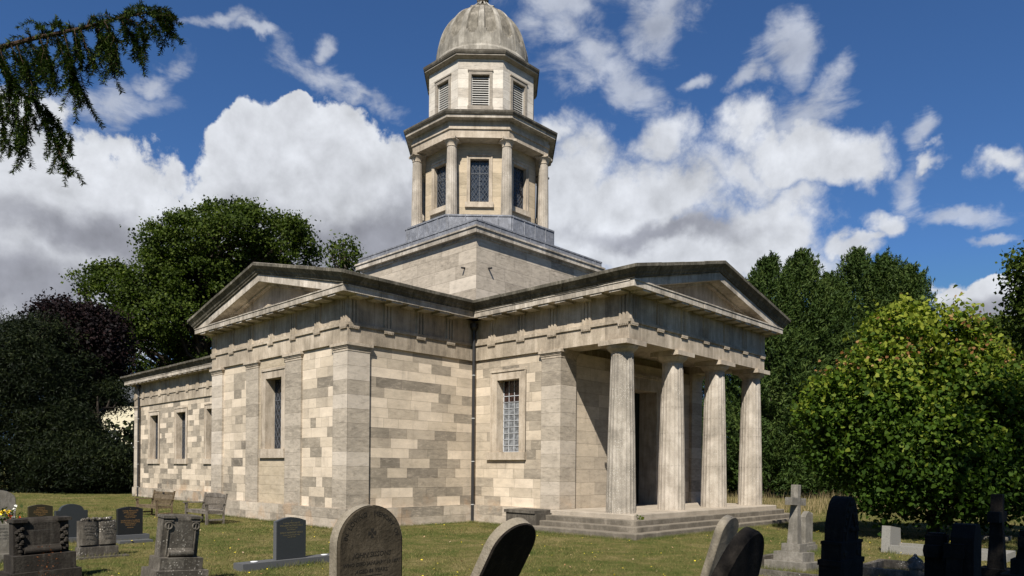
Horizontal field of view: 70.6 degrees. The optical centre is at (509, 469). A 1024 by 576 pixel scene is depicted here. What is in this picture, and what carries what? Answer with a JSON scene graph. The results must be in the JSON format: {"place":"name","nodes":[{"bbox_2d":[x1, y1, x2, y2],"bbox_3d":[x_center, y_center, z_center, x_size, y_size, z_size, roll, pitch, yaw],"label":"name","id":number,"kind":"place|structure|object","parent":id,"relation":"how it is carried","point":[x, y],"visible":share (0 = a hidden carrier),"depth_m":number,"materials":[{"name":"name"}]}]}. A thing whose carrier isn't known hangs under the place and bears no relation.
{"place":"outdoors","nodes":[
{"label":"outdoors","id":0,"kind":"place"},
{"bbox_2d":[0,504,23,523],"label":"flower bouquet","id":1,"kind":"object","parent":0,"point":[8,516],"visible":0.58,"depth_m":16.85,"materials":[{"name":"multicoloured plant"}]},
{"bbox_2d":[0,469,1023,575],"bbox_3d":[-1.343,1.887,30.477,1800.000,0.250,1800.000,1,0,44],"label":"lawn","id":2,"kind":"structure","parent":0,"point":[442,542],"depth_m":16.73,"materials":[{"name":"green plant"}]},
{"bbox_2d":[0,524,8,561],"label":"headstone","id":3,"kind":"object","parent":2,"relation":"on","point":[4,539],"visible":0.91,"depth_m":13.30,"materials":[{"name":"grey stone"}]},
{"bbox_2d":[0,490,15,523],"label":"headstone","id":4,"kind":"object","parent":2,"relation":"on","point":[8,500],"visible":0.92,"depth_m":17.62,"materials":[{"name":"grey stone"}]},
{"bbox_2d":[27,504,52,516],"bbox_3d":[-13.125,1.333,20.205,0.092,0.690,0.600,1,0,41],"label":"headstone","id":5,"kind":"object","parent":2,"relation":"on","point":[40,510],"visible":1,"depth_m":20.15,"materials":[{"name":"brown stone"}]},
{"bbox_2d":[0,516,81,575],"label":"scroll headstone","id":6,"kind":"object","parent":2,"relation":"on","point":[28,536],"visible":1,"depth_m":11.17,"materials":[{"name":"stone"}]},
{"bbox_2d":[28,546,62,575],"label":"climbing weed","id":7,"kind":"object","parent":2,"relation":"on","point":[46,565],"visible":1,"depth_m":10.72,"materials":[{"name":"green plant"}]},
{"bbox_2d":[0,304,116,493],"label":"yew tree","id":8,"kind":"object","parent":2,"relation":"on","point":[21,391],"visible":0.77,"depth_m":52.27,"materials":[{"name":"green plant"}]},
{"bbox_2d":[54,504,87,542],"bbox_3d":[-10.255,1.310,16.903,0.300,0.990,1.000,1,0,41],"label":"headstone","id":9,"kind":"object","parent":2,"relation":"on","point":[76,512],"visible":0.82,"depth_m":16.88,"materials":[{"name":"stone"}]},
{"bbox_2d":[12,371,133,494],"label":"yew tree","id":10,"kind":"object","parent":2,"relation":"on","point":[107,469],"visible":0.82,"depth_m":51.31,"materials":[{"name":"green plant"}]},
{"bbox_2d":[6,287,153,423],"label":"copper beech","id":11,"kind":"object","parent":2,"relation":"on","point":[106,330],"visible":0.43,"depth_m":58.39,"materials":[{"name":"purple plant"}]},
{"bbox_2d":[0,0,185,187],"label":"yew tree","id":12,"kind":"object","parent":2,"relation":"on","point":[106,49],"visible":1,"depth_m":4.47,"materials":[{"name":"green plant"}]},
{"bbox_2d":[56,387,133,449],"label":"house","id":13,"kind":"structure","parent":2,"relation":"on","point":[121,419],"depth_m":80.00,"materials":[{"name":"stone"}]},
{"bbox_2d":[75,516,129,559],"bbox_3d":[-8.062,1.377,14.216,0.490,0.895,0.920,-1,-1,40],"label":"headstone","id":14,"kind":"object","parent":2,"relation":"on","point":[96,536],"visible":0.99,"depth_m":14.12,"materials":[{"name":"grey stone"}]},
{"bbox_2d":[116,507,152,543],"bbox_3d":[-8.887,1.327,17.006,0.560,0.880,0.800,1,0,41],"label":"headstone","id":15,"kind":"object","parent":2,"relation":"on","point":[129,522],"visible":1,"depth_m":17.03,"materials":[{"name":"black stone"}]},
{"bbox_2d":[134,490,175,516],"bbox_3d":[-12.938,1.262,26.344,1.690,0.975,0.745,1,0,40],"label":"bench","id":16,"kind":"object","parent":2,"relation":"on","point":[156,502],"visible":0.94,"depth_m":26.34,"materials":[{"name":"brown wood"}]},
{"bbox_2d":[141,514,208,575],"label":"scroll headstone","id":17,"kind":"object","parent":2,"relation":"on","point":[176,545],"visible":1,"depth_m":10.77,"materials":[{"name":"grey stone"}]},
{"bbox_2d":[59,194,329,390],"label":"broadleaf tree","id":18,"kind":"object","parent":2,"relation":"on","point":[194,267],"visible":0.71,"depth_m":68.21,"materials":[{"name":"green plant"}]},
{"bbox_2d":[183,492,227,524],"bbox_3d":[-9.662,1.240,22.924,1.640,0.980,0.745,1,0,44],"label":"bench","id":19,"kind":"object","parent":2,"relation":"on","point":[209,503],"visible":0.95,"depth_m":22.83,"materials":[{"name":"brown wood"}]},
{"bbox_2d":[233,517,328,571],"bbox_3d":[-4.043,1.372,13.295,0.320,0.981,2.040,1,0,40],"label":"headstone","id":20,"kind":"object","parent":2,"relation":"on","point":[289,539],"visible":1,"depth_m":13.18,"materials":[{"name":"stone"}]},
{"bbox_2d":[319,230,366,272],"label":"broadleaf tree","id":21,"kind":"object","parent":2,"relation":"on","point":[343,255],"visible":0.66,"depth_m":65.47,"materials":[{"name":"green plant"}]},
{"bbox_2d":[329,504,401,575],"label":"headstone","id":22,"kind":"object","parent":2,"relation":"on","point":[365,539],"visible":1,"depth_m":5.69,"materials":[{"name":"grey stone"}]},
{"bbox_2d":[0,414,817,487],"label":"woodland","id":23,"kind":"object","parent":2,"relation":"on","point":[127,431],"visible":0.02,"depth_m":75.49,"materials":[{"name":"green plant"}]},
{"bbox_2d":[120,0,790,539],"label":"mausoleum church","id":24,"kind":"structure","parent":2,"relation":"on","point":[478,346],"depth_m":23.80,"materials":[{"name":"stone"}]},
{"bbox_2d":[147,410,159,463],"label":"window","id":25,"kind":"structure","parent":24,"relation":"in","point":[153,416],"depth_m":45.36,"materials":[{"name":"stone"}]},
{"bbox_2d":[173,406,187,463],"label":"window","id":26,"kind":"structure","parent":24,"relation":"in","point":[180,413],"depth_m":42.46,"materials":[{"name":"stone"}]},
{"bbox_2d":[202,403,211,463],"bbox_3d":[-16.003,-1.926,39.172,1.960,3.295,0.480,1,0,44],"label":"window","id":27,"kind":"structure","parent":24,"relation":"in","point":[208,406],"depth_m":39.58,"materials":[{"name":"stone"}]},
{"bbox_2d":[258,366,284,457],"bbox_3d":[-7.790,-1.869,24.240,1.730,2.992,0.480,1,0,44],"label":"window","id":28,"kind":"structure","parent":24,"relation":"in","point":[272,445],"depth_m":24.53,"materials":[{"name":"stone"}]},
{"bbox_2d":[429,157,446,215],"bbox_3d":[-2.736,-11.269,28.916,1.120,2.087,0.300,1,0,44],"label":"window","id":29,"kind":"structure","parent":24,"relation":"in","point":[439,168],"depth_m":29.10,"materials":[{"name":"stone"}]},
{"bbox_2d":[465,153,493,207],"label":"window","id":30,"kind":"structure","parent":24,"relation":"in","point":[479,166],"depth_m":28.38,"materials":[{"name":"stone"}]},
{"bbox_2d":[486,367,526,459],"bbox_3d":[0.001,-1.771,23.601,1.740,2.941,0.440,1,0,44],"label":"window","id":31,"kind":"structure","parent":24,"relation":"in","point":[507,386],"depth_m":23.79,"materials":[{"name":"stone"}]},
{"bbox_2d":[512,158,529,217],"bbox_3d":[0.340,-11.241,28.961,0.300,2.087,1.120,1,0,44],"label":"window","id":32,"kind":"structure","parent":24,"relation":"in","point":[520,170],"depth_m":29.11,"materials":[{"name":"stone"}]},
{"bbox_2d":[535,173,536,223],"bbox_3d":[0.955,-11.235,30.508,0.300,2.087,1.120,1,0,-1],"label":"window","id":33,"kind":"structure","parent":24,"relation":"in","point":[535,173],"depth_m":30.01,"materials":[{"name":"stone"}]},
{"bbox_2d":[634,373,661,503],"bbox_3d":[4.107,-1.007,25.209,1.020,4.510,3.240,1,0,44],"label":"doorway","id":34,"kind":"structure","parent":24,"relation":"in","point":[647,389],"depth_m":25.95,"materials":[{"name":"stone"}]},
{"bbox_2d":[129,495,788,540],"bbox_3d":[-10.075,1.761,31.028,41.613,0.310,12.907,1,0,31],"label":"grass fringe","id":35,"kind":"object","parent":2,"relation":"on","point":[553,532],"depth_m":22.01,"materials":[{"name":"green plant"}]},
{"bbox_2d":[470,517,535,575],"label":"headstone","id":36,"kind":"object","parent":2,"relation":"on","point":[507,547],"visible":1,"depth_m":6.23,"materials":[{"name":"stone"}]},
{"bbox_2d":[25,512,982,575],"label":"fallen leaves","id":37,"kind":"object","parent":2,"relation":"on","point":[529,555],"visible":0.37,"depth_m":15.07,"materials":[{"name":"brown plant"}]},
{"bbox_2d":[0,536,1017,575],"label":"grass fringe","id":38,"kind":"object","parent":2,"relation":"on","point":[812,571],"depth_m":13.36,"materials":[{"name":"green plant"}]},
{"bbox_2d":[118,517,946,575],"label":"yellow flowers","id":39,"kind":"object","parent":2,"relation":"on","point":[482,544],"visible":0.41,"depth_m":14.64,"materials":[{"name":"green plant"}]},
{"bbox_2d":[700,515,738,575],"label":"headstone","id":40,"kind":"object","parent":2,"relation":"on","point":[725,531],"visible":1,"depth_m":7.97,"materials":[{"name":"grey stone"}]},
{"bbox_2d":[711,527,763,575],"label":"headstone","id":41,"kind":"object","parent":2,"relation":"on","point":[742,554],"visible":1,"depth_m":6.19,"materials":[{"name":"stone"}]},
{"bbox_2d":[701,362,787,494],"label":"conifer tree","id":42,"kind":"object","parent":2,"relation":"on","point":[703,384],"depth_m":52.81,"materials":[{"name":"green plant"}]},
{"bbox_2d":[702,250,829,497],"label":"conifer tree","id":43,"kind":"object","parent":2,"relation":"on","point":[767,279],"visible":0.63,"depth_m":48.16,"materials":[{"name":"green plant"}]},
{"bbox_2d":[759,553,817,575],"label":"kerbed grave","id":44,"kind":"object","parent":2,"relation":"on","point":[764,572],"visible":0.25,"depth_m":12.39,"materials":[{"name":"grey stone"}]},
{"bbox_2d":[764,485,818,572],"bbox_3d":[5.289,1.170,13.428,0.780,1.760,0.780,1,-3,44],"label":"cross monument","id":45,"kind":"object","parent":2,"relation":"on","point":[793,553],"visible":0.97,"depth_m":13.31,"materials":[{"name":"grey stone"}]},
{"bbox_2d":[761,246,854,497],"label":"conifer tree","id":46,"kind":"object","parent":2,"relation":"on","point":[804,267],"visible":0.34,"depth_m":49.56,"materials":[{"name":"green plant"}]},
{"bbox_2d":[801,511,816,551],"bbox_3d":[6.656,1.452,16.202,0.240,1.020,0.600,1,0,44],"label":"headstone","id":47,"kind":"object","parent":2,"relation":"on","point":[807,526],"visible":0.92,"depth_m":16.10,"materials":[{"name":"grey stone"}]},
{"bbox_2d":[777,270,875,496],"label":"conifer tree","id":48,"kind":"object","parent":2,"relation":"on","point":[842,298],"visible":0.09,"depth_m":50.82,"materials":[{"name":"green plant"}]},
{"bbox_2d":[817,496,864,575],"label":"gothic headstone","id":49,"kind":"object","parent":2,"relation":"on","point":[841,548],"visible":1,"depth_m":8.02,"materials":[{"name":"stone"}]},
{"bbox_2d":[815,245,884,494],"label":"conifer tree","id":50,"kind":"object","parent":2,"relation":"on","point":[855,272],"visible":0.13,"depth_m":53.03,"materials":[{"name":"green plant"}]},
{"bbox_2d":[844,246,931,495],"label":"conifer tree","id":51,"kind":"object","parent":2,"relation":"on","point":[888,264],"visible":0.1,"depth_m":52.07,"materials":[{"name":"green plant"}]},
{"bbox_2d":[863,554,923,575],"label":"kerbed grave","id":52,"kind":"object","parent":2,"relation":"on","point":[914,563],"visible":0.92,"depth_m":12.50,"materials":[{"name":"grey stone"}]},
{"bbox_2d":[783,284,1023,539],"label":"broad leaved tree","id":53,"kind":"object","parent":2,"relation":"on","point":[965,414],"visible":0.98,"depth_m":18.93,"materials":[{"name":"green plant"}]},
{"bbox_2d":[872,260,950,481],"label":"conifer tree","id":54,"kind":"object","parent":2,"relation":"on","point":[918,285],"visible":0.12,"depth_m":51.20,"materials":[{"name":"green plant"}]},
{"bbox_2d":[923,532,948,575],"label":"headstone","id":55,"kind":"object","parent":2,"relation":"on","point":[933,555],"visible":0.9,"depth_m":8.09,"materials":[{"name":"stone"}]},
{"bbox_2d":[881,526,1015,561],"bbox_3d":[9.549,1.639,15.831,2.390,0.700,0.900,1,0,44],"label":"kerbed grave","id":56,"kind":"object","parent":2,"relation":"on","point":[891,539],"visible":0.42,"depth_m":16.27,"materials":[{"name":"white stone"}]},
{"bbox_2d":[943,523,981,575],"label":"headstone","id":57,"kind":"object","parent":2,"relation":"on","point":[962,551],"visible":1,"depth_m":7.85,"materials":[{"name":"stone"}]},
{"bbox_2d":[981,494,1009,575],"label":"cross monument","id":58,"kind":"object","parent":2,"relation":"on","point":[996,556],"visible":0.9,"depth_m":10.52,"materials":[{"name":"stone"}]},
{"bbox_2d":[982,535,1011,540],"bbox_3d":[13.120,1.547,19.500,0.600,1.150,0.680,1,0,44],"label":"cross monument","id":59,"kind":"object","parent":2,"relation":"on","point":[1008,538],"visible":0.06,"depth_m":19.39,"materials":[{"name":"grey stone"}]},
{"bbox_2d":[970,309,1023,366],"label":"broadleaf tree","id":60,"kind":"object","parent":2,"relation":"on","point":[999,324],"visible":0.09,"depth_m":58.37,"materials":[{"name":"green plant"}]},
{"bbox_2d":[989,240,1023,371],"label":"broadleaf tree","id":61,"kind":"object","parent":2,"relation":"on","point":[1015,305],"visible":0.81,"depth_m":45.37,"materials":[{"name":"green plant"}]},
{"bbox_2d":[1000,530,1023,575],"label":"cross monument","id":62,"kind":"object","parent":2,"relation":"on","point":[1017,565],"visible":1,"depth_m":9.55,"materials":[{"name":"stone"}]},
{"bbox_2d":[0,0,1023,436],"label":"sky","id":63,"kind":"structure","parent":0,"point":[735,132],"materials":[{"name":"blue"}]},
{"bbox_2d":[727,488,1012,515],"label":"long dry grass","id":64,"kind":"structure","parent":0,"point":[815,505],"depth_m":35.79,"materials":[{"name":"beige plant"}]}
]}

